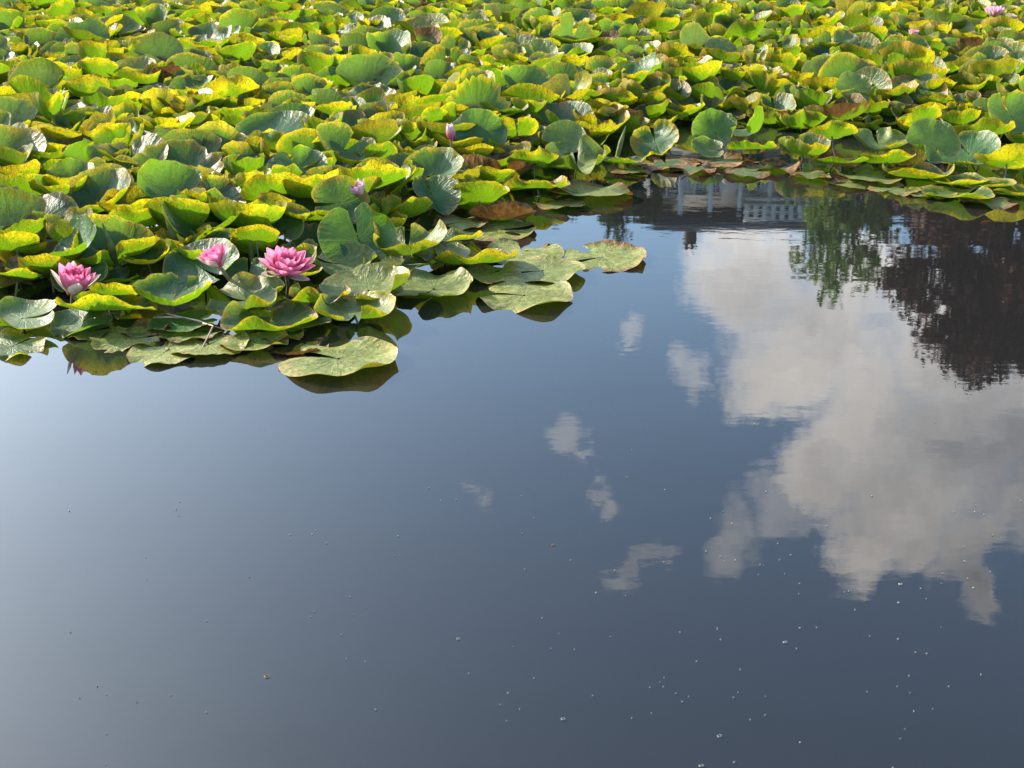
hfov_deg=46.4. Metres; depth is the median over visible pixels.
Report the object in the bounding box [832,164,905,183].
lily pad
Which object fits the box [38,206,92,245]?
lily pad
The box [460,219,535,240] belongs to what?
lily pad
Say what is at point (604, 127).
lily pad
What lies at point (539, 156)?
lily pad
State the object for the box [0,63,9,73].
lily pad
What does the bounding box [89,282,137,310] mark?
lily pad
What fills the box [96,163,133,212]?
lily pad
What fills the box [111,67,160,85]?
lily pad
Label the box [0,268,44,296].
lily pad
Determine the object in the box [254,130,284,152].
lily pad
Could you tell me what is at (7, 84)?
lily pad
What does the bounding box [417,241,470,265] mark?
lily pad
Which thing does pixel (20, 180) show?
lily pad
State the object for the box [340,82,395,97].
lily pad
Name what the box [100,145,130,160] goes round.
lily pad
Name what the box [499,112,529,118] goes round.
lily pad
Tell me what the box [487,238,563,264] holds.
lily pad
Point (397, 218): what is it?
lily pad
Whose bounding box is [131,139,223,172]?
lily pad
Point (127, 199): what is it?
lily pad
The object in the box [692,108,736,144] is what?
lily pad
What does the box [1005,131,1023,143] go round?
lily pad
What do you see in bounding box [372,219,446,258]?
lily pad
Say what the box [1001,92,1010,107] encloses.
lily pad
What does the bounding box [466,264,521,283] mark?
lily pad
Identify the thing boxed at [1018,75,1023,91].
lily pad
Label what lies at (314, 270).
lily pad
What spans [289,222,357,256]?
lily pad
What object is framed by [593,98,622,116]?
lily pad
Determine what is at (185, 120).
lily pad
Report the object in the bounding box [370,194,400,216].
lily pad
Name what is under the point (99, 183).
lily pad
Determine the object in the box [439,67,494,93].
lily pad
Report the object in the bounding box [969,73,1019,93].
lily pad
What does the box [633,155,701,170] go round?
lily pad
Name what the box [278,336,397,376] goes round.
lily pad
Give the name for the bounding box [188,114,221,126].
lily pad
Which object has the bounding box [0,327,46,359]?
lily pad
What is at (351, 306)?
lily pad
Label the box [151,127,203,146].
lily pad
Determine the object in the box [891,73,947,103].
lily pad
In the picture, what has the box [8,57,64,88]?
lily pad
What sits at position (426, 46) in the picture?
lily pads
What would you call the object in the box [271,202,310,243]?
lily pad
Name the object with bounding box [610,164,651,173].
lily pad
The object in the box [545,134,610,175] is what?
lily pad
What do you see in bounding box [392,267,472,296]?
lily pad
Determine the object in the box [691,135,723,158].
lily pad
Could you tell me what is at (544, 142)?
lily pad
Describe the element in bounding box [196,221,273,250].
lily pad
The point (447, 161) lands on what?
lily pad
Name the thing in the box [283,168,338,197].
lily pad
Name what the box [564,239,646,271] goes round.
lily pad
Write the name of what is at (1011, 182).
lily pad
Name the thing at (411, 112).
lily pad
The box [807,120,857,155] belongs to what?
lily pad
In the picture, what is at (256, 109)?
lily pad
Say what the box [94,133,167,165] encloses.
lily pad
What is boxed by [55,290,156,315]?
lily pad
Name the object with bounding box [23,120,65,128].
lily pad
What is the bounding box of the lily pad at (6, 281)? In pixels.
[0,256,30,287]
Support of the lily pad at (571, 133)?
on the pond water
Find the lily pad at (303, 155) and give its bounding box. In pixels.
[267,144,327,176]
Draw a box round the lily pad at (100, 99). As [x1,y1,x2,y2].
[80,92,141,110]
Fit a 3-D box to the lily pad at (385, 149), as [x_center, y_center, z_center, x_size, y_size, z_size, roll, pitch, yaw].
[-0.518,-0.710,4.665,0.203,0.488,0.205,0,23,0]
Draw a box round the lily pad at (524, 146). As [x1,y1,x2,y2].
[473,141,530,167]
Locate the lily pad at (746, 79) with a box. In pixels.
[739,65,786,85]
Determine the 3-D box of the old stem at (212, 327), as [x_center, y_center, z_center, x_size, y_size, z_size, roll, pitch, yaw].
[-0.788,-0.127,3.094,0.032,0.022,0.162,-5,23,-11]
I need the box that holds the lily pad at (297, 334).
[256,326,306,342]
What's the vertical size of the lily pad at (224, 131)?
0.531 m
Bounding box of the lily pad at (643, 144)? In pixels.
[630,118,678,157]
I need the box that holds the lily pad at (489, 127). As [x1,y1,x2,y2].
[452,108,507,145]
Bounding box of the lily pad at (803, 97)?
[789,85,835,107]
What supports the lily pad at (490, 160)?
on the pond water
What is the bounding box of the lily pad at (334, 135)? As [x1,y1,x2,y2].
[316,121,377,165]
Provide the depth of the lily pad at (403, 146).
4.76 m
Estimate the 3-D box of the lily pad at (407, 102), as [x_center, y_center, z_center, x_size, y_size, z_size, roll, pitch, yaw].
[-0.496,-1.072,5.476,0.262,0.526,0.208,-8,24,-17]
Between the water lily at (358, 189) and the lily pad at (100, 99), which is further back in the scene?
the lily pad at (100, 99)
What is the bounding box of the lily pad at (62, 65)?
[13,57,71,68]
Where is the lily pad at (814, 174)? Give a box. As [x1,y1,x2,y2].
[789,170,830,178]
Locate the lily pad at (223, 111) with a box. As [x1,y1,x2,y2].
[206,105,260,116]
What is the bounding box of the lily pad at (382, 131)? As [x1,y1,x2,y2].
[351,119,402,143]
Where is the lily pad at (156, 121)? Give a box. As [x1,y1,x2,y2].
[142,116,187,129]
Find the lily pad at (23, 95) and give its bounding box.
[0,92,40,116]
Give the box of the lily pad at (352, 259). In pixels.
[314,241,376,274]
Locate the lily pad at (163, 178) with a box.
[137,159,214,198]
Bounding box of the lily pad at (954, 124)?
[951,116,983,125]
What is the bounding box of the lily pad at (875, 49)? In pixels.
[870,40,904,64]
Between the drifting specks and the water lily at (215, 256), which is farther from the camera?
the water lily at (215, 256)
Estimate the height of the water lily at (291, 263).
0.342 m
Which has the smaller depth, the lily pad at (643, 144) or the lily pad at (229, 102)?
the lily pad at (643, 144)
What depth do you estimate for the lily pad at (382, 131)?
4.75 m
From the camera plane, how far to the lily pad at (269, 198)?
3.86 m
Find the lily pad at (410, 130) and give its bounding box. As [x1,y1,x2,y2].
[389,118,434,142]
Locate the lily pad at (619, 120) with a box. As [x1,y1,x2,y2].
[573,106,629,133]
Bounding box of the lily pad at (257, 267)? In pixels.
[223,257,266,278]
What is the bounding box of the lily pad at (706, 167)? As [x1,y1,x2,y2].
[669,162,716,175]
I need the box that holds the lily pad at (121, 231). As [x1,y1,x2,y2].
[72,213,159,266]
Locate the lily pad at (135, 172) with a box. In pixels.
[132,160,162,176]
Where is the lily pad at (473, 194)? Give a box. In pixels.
[451,181,509,209]
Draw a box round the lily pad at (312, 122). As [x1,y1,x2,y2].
[300,112,342,128]
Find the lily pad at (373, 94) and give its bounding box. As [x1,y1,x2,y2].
[350,87,385,117]
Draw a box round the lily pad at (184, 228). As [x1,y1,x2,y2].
[162,194,245,245]
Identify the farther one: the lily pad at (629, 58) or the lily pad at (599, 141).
the lily pad at (629, 58)
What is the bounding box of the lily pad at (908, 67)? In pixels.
[892,58,949,77]
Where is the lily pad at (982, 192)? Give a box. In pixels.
[922,186,994,198]
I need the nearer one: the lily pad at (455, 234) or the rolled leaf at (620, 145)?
the lily pad at (455, 234)
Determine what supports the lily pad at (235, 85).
on the pond water
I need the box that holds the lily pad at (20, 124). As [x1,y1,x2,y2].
[12,122,27,127]
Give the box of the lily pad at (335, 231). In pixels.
[317,202,397,264]
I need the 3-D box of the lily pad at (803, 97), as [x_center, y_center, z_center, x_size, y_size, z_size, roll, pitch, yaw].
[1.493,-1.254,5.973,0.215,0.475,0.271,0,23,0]
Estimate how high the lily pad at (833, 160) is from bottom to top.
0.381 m
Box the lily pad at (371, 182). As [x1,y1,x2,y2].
[306,176,380,201]
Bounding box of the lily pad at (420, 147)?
[413,144,434,150]
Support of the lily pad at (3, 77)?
on the pond water
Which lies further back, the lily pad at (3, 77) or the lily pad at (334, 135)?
the lily pad at (3, 77)
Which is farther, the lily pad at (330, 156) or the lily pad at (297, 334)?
the lily pad at (330, 156)
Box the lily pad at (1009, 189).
[988,180,1023,195]
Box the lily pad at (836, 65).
[817,52,872,89]
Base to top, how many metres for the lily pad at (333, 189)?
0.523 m
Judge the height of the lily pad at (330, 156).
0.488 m
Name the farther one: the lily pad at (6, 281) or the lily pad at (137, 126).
the lily pad at (137, 126)
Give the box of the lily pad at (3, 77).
[0,64,16,83]
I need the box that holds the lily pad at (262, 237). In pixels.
[229,224,279,256]
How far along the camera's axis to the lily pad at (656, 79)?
6.14 m
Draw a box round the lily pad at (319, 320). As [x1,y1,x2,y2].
[267,313,330,331]
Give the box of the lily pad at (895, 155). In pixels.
[860,149,915,167]
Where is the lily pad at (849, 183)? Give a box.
[829,177,877,188]
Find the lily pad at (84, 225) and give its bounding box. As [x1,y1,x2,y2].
[49,214,95,256]
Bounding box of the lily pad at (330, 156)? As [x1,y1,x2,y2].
[291,150,339,167]
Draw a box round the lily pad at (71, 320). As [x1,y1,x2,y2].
[50,309,112,337]
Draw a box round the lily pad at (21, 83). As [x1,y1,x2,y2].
[8,75,68,101]
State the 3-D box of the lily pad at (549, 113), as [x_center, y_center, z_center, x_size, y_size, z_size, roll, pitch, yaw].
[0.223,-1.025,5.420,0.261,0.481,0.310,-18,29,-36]
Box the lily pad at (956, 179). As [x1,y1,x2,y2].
[928,172,988,186]
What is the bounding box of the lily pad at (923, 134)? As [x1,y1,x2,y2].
[906,117,960,162]
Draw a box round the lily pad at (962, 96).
[949,89,988,112]
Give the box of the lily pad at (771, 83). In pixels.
[749,64,799,95]
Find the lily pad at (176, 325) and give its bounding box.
[147,308,216,331]
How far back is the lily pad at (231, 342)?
3.08 m
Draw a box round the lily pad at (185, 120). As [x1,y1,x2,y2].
[141,112,194,131]
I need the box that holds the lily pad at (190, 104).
[168,93,210,113]
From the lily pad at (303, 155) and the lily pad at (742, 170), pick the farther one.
the lily pad at (742, 170)
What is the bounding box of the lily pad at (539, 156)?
[507,146,558,178]
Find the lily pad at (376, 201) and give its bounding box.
[307,195,382,232]
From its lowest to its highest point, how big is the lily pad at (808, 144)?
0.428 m
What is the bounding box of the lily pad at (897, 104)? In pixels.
[889,101,941,120]
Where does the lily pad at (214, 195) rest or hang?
on the pond water
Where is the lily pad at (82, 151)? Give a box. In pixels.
[63,138,125,162]
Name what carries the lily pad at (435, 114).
on the pond water
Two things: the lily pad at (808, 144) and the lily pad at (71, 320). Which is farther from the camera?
the lily pad at (808, 144)
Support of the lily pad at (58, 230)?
on the pond water
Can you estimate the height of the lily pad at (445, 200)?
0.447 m
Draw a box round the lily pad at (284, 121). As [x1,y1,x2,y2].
[235,110,310,135]
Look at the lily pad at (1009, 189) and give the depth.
4.57 m
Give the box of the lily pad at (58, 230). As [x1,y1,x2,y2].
[43,219,74,242]
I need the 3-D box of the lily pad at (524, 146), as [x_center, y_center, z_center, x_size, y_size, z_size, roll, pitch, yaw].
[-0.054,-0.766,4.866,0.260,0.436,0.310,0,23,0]
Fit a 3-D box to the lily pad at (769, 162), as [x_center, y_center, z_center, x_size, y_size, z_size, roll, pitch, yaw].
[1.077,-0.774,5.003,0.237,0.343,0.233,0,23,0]
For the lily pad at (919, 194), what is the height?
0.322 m
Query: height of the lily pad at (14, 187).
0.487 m
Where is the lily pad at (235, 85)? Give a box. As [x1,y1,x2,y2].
[203,74,259,96]
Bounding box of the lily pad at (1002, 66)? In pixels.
[967,57,1019,77]
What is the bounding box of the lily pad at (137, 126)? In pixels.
[92,113,143,145]
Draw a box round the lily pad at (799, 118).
[775,109,826,131]
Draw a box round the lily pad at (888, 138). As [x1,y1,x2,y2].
[852,126,907,154]
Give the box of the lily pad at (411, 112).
[389,102,440,121]
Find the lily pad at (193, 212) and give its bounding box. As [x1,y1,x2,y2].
[143,187,209,229]
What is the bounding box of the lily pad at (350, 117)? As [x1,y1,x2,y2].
[329,109,364,126]
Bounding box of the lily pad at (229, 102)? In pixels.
[219,97,265,108]
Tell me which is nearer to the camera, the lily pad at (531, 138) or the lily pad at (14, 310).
the lily pad at (14, 310)
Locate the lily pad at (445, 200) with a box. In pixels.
[413,175,460,215]
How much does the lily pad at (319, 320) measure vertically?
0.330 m
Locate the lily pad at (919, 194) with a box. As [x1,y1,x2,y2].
[904,184,956,198]
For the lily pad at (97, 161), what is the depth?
4.36 m
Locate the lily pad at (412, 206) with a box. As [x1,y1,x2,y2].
[374,196,432,217]
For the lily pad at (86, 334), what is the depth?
3.15 m
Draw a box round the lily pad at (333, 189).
[311,175,369,222]
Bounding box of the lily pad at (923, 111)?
[903,103,941,127]
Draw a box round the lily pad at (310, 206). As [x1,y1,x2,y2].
[269,189,340,220]
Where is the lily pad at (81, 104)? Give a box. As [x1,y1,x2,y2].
[36,102,96,121]
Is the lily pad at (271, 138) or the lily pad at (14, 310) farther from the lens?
the lily pad at (271, 138)
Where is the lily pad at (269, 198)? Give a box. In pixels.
[242,192,294,205]
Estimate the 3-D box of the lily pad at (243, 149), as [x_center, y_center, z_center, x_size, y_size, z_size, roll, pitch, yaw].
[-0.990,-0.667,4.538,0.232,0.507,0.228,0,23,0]
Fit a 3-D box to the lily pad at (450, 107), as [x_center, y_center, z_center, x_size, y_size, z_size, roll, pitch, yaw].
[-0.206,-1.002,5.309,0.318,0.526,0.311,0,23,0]
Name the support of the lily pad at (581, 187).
on the pond water
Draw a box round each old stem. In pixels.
[153,317,199,322]
[167,313,223,329]
[202,323,213,346]
[264,306,283,309]
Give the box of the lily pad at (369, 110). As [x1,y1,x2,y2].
[357,100,400,118]
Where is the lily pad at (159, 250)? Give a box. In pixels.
[121,236,169,273]
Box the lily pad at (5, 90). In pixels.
[0,86,15,94]
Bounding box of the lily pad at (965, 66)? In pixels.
[958,59,994,96]
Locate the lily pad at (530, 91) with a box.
[499,83,564,117]
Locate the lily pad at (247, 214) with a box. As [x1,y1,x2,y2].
[208,199,286,254]
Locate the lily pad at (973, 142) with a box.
[936,130,1000,166]
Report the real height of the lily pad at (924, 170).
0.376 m
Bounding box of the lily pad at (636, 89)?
[621,78,669,105]
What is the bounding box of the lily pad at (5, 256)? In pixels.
[0,240,81,279]
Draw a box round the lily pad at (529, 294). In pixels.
[480,277,572,312]
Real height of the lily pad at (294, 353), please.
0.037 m
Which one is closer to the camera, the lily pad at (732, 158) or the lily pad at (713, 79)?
the lily pad at (732, 158)
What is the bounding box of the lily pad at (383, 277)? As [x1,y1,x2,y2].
[319,262,409,300]
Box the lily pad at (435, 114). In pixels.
[412,106,450,146]
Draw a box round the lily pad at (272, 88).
[252,81,302,99]
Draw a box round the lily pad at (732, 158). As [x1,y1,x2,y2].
[691,150,760,167]
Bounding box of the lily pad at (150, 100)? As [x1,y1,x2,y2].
[140,87,185,117]
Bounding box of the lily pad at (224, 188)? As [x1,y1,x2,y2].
[194,175,244,201]
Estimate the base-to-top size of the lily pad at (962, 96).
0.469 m
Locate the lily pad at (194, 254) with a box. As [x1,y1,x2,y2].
[165,227,231,268]
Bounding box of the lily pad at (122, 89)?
[109,83,171,112]
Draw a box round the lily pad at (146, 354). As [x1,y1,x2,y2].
[126,341,198,365]
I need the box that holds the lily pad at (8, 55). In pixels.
[0,48,15,61]
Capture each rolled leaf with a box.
[102,223,119,267]
[162,203,181,240]
[248,242,253,265]
[615,126,625,156]
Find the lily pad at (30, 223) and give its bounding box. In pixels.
[0,210,45,246]
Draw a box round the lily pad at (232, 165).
[223,153,263,174]
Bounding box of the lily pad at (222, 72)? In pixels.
[193,70,227,87]
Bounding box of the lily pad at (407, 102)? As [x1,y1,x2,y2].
[374,95,419,111]
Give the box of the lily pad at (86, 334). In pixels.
[63,322,113,340]
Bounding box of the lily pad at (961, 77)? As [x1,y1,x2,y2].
[948,71,1002,86]
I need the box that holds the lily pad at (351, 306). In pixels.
[313,291,395,323]
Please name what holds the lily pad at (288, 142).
on the pond water
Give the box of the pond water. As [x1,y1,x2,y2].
[0,35,1023,767]
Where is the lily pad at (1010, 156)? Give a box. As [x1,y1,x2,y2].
[973,143,1023,178]
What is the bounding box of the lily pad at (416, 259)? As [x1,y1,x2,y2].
[363,249,437,271]
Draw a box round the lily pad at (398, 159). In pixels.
[384,152,433,192]
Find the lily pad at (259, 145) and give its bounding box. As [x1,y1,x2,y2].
[244,136,292,157]
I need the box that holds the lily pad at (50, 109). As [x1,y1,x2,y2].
[27,89,68,123]
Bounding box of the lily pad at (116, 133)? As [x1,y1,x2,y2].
[88,122,131,145]
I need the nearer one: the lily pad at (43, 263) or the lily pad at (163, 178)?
the lily pad at (43, 263)
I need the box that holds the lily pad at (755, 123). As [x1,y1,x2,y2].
[733,106,763,142]
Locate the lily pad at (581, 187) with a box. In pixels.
[546,179,632,196]
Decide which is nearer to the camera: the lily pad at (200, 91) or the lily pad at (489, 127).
the lily pad at (489, 127)
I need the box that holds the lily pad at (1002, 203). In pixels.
[960,197,1019,209]
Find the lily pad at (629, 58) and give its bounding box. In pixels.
[610,55,658,72]
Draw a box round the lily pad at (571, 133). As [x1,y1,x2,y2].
[541,119,585,153]
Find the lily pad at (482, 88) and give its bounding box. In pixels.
[445,74,510,112]
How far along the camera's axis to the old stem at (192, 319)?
3.18 m
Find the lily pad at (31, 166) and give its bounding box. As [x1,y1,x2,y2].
[0,159,44,174]
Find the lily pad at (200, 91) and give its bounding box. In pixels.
[157,88,212,111]
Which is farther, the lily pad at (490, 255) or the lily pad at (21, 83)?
the lily pad at (21, 83)
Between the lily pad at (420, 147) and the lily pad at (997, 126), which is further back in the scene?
the lily pad at (997, 126)
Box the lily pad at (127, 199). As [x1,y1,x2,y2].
[96,185,176,226]
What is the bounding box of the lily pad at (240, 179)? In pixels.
[223,170,263,189]
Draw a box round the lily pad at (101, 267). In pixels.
[50,246,107,291]
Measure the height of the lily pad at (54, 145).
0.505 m
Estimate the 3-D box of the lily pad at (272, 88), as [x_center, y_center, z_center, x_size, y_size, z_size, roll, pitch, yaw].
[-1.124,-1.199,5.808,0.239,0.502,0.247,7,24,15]
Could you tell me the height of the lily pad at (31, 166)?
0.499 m
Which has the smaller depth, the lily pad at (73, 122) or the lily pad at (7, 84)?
the lily pad at (73, 122)
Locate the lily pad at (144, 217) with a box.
[108,207,164,232]
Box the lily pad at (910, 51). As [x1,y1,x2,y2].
[879,41,934,62]
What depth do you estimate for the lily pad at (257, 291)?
3.32 m
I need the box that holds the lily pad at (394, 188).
[384,160,415,197]
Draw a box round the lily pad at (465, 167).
[457,161,470,172]
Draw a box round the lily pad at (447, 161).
[402,147,463,188]
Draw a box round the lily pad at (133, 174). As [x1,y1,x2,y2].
[127,167,140,182]
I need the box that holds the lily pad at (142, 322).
[121,318,170,338]
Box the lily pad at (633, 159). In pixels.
[603,156,645,167]
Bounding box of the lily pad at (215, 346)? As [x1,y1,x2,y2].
[168,332,248,354]
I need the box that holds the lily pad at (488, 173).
[472,165,518,181]
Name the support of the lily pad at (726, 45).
on the pond water
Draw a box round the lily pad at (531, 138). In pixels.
[512,131,544,151]
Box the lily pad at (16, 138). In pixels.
[0,124,45,163]
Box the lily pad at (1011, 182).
[962,176,1016,186]
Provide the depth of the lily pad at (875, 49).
6.69 m
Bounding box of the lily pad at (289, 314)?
[220,300,317,330]
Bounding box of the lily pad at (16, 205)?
[0,187,47,250]
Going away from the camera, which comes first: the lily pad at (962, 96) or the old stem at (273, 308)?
the old stem at (273, 308)
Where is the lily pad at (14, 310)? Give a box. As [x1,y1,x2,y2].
[0,296,56,328]
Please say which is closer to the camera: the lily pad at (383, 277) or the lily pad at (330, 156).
the lily pad at (383, 277)
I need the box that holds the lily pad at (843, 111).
[804,101,871,121]
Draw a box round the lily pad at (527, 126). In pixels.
[501,116,538,138]
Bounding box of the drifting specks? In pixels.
[69,423,1021,767]
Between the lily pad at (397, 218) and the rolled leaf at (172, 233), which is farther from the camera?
the lily pad at (397, 218)
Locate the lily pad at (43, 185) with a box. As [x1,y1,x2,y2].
[34,174,87,194]
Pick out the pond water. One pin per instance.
(848, 351)
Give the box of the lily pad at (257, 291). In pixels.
[206,271,284,315]
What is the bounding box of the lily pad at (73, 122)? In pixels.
[57,105,128,129]
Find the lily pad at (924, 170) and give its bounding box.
[882,162,954,179]
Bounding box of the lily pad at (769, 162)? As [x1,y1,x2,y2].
[744,157,800,173]
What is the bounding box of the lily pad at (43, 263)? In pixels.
[17,253,85,291]
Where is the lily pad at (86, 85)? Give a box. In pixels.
[66,73,109,96]
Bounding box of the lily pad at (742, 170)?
[723,165,769,178]
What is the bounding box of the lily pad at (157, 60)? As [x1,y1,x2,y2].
[116,54,162,86]
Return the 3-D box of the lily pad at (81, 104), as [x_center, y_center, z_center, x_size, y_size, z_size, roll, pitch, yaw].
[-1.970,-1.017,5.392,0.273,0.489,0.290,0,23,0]
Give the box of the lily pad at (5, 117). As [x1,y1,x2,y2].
[0,109,10,125]
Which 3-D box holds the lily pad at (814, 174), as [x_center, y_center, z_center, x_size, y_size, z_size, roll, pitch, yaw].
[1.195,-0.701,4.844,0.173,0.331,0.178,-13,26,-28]
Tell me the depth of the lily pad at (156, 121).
5.04 m
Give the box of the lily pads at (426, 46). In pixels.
[0,0,1023,282]
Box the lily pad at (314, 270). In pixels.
[267,264,322,283]
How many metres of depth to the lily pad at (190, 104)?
5.47 m
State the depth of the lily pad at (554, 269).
3.64 m
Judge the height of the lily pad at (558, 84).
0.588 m
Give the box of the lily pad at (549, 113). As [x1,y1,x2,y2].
[526,101,594,127]
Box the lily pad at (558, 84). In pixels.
[542,70,591,101]
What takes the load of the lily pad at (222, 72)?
on the pond water
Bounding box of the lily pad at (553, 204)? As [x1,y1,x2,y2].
[533,198,584,209]
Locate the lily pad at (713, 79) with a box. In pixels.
[685,76,718,102]
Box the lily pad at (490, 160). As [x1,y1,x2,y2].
[462,152,535,174]
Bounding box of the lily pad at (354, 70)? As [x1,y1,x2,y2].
[336,53,401,86]
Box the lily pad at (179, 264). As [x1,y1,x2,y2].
[162,238,238,294]
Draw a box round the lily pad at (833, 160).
[813,156,868,171]
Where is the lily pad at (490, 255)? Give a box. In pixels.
[432,248,516,265]
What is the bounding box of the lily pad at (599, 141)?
[577,133,609,151]
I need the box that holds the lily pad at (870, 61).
[861,58,876,64]
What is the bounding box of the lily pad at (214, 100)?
[185,89,237,107]
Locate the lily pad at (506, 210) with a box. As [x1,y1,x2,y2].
[467,200,535,219]
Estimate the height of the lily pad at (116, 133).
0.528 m
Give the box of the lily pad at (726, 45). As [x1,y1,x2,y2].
[705,37,738,76]
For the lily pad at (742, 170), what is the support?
on the pond water
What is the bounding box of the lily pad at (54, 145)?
[30,124,67,152]
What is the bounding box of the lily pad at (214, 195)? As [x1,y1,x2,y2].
[177,188,235,202]
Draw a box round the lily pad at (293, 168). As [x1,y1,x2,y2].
[271,163,326,175]
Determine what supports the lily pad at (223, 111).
on the pond water
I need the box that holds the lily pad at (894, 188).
[867,182,919,195]
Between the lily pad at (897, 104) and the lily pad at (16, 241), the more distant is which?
the lily pad at (897, 104)
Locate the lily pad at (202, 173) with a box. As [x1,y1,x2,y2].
[181,163,213,177]
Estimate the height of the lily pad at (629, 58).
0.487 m
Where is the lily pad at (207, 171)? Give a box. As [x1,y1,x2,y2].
[195,165,270,183]
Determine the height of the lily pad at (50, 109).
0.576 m
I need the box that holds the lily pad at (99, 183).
[64,167,130,212]
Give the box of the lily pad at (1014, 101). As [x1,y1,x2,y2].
[987,89,1023,138]
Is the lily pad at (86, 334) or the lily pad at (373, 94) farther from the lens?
the lily pad at (373, 94)
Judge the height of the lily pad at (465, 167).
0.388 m
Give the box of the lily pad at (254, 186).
[240,172,299,202]
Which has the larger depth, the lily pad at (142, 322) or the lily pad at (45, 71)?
the lily pad at (45, 71)
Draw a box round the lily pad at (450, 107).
[440,101,500,121]
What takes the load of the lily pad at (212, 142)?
on the pond water
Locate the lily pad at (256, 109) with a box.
[242,106,269,117]
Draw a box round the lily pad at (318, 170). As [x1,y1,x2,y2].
[304,165,344,175]
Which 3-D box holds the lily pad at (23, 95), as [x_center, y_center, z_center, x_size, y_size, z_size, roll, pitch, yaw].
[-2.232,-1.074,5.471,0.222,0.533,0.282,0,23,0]
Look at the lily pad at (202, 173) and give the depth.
4.18 m
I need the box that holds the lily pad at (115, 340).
[90,326,159,352]
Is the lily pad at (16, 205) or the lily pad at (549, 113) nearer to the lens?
the lily pad at (16, 205)
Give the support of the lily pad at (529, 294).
on the pond water
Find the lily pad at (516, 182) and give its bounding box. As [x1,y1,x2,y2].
[502,175,569,197]
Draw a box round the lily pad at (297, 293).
[283,282,350,303]
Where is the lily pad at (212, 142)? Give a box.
[162,128,225,160]
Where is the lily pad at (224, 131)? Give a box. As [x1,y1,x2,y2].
[192,120,246,155]
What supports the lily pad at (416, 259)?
on the pond water
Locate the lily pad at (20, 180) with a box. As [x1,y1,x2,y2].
[0,173,59,195]
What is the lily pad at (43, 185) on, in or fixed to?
on the pond water
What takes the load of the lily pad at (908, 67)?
on the pond water
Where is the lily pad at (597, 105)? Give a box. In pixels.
[583,100,620,111]
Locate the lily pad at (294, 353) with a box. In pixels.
[267,337,328,354]
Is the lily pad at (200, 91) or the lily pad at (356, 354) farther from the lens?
the lily pad at (200, 91)
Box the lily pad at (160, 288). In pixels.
[132,272,212,308]
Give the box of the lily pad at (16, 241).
[0,231,46,255]
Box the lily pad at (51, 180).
[28,175,68,193]
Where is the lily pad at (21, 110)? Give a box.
[0,96,36,125]
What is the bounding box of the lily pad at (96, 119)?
[66,109,115,137]
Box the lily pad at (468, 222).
[432,214,488,230]
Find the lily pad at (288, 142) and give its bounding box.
[275,128,342,155]
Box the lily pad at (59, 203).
[39,191,78,238]
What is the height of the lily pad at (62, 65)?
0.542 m
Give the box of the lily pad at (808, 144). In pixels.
[778,132,830,164]
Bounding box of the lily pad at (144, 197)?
[134,182,151,199]
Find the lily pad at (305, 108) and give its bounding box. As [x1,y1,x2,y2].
[268,102,314,115]
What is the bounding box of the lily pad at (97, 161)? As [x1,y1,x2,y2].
[89,154,139,172]
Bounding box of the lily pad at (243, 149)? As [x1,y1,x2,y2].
[221,140,274,165]
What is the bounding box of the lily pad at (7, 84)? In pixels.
[3,82,48,88]
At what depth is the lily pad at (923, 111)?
5.18 m
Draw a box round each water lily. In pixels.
[50,261,100,308]
[196,242,243,300]
[258,246,315,297]
[347,178,364,194]
[446,123,454,147]
[909,29,919,33]
[984,5,1005,16]
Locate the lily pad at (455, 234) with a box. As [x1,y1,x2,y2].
[429,228,482,241]
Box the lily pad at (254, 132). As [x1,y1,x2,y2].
[247,128,273,137]
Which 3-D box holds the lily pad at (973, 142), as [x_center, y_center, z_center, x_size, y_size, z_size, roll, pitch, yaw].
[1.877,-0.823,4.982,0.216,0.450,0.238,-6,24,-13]
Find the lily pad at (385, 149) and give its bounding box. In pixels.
[355,141,397,162]
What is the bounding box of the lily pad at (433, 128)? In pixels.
[411,116,475,136]
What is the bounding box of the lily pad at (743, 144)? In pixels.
[726,140,776,157]
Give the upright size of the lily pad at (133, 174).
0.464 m
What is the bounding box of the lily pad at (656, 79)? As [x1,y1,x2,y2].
[631,71,670,104]
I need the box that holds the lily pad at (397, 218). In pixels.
[389,210,406,227]
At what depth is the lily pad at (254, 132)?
4.84 m
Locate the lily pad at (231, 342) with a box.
[221,330,288,350]
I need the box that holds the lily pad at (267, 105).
[261,101,315,109]
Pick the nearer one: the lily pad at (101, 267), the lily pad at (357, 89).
the lily pad at (101, 267)
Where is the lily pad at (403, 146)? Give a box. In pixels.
[392,138,436,152]
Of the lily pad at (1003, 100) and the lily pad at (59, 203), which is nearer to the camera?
the lily pad at (59, 203)
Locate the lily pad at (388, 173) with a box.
[338,159,409,195]
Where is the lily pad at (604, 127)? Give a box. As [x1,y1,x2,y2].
[586,119,616,149]
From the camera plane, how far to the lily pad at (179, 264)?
3.49 m
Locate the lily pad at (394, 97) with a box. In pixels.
[386,89,418,102]
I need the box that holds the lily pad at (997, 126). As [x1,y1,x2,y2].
[953,117,1015,135]
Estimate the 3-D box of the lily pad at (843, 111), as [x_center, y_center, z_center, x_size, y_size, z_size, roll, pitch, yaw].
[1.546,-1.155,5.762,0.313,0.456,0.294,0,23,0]
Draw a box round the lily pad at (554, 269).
[502,255,585,282]
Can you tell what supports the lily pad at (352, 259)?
on the pond water
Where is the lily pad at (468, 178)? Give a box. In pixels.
[412,174,476,197]
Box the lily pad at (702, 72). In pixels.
[679,60,721,81]
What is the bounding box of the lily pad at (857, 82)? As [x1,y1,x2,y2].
[835,70,871,102]
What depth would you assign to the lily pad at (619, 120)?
5.42 m
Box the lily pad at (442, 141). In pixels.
[433,133,483,149]
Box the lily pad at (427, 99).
[418,92,449,104]
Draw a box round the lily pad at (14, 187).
[0,184,20,224]
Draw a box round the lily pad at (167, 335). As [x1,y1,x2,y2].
[158,326,221,342]
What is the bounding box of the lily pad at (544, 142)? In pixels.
[538,130,565,145]

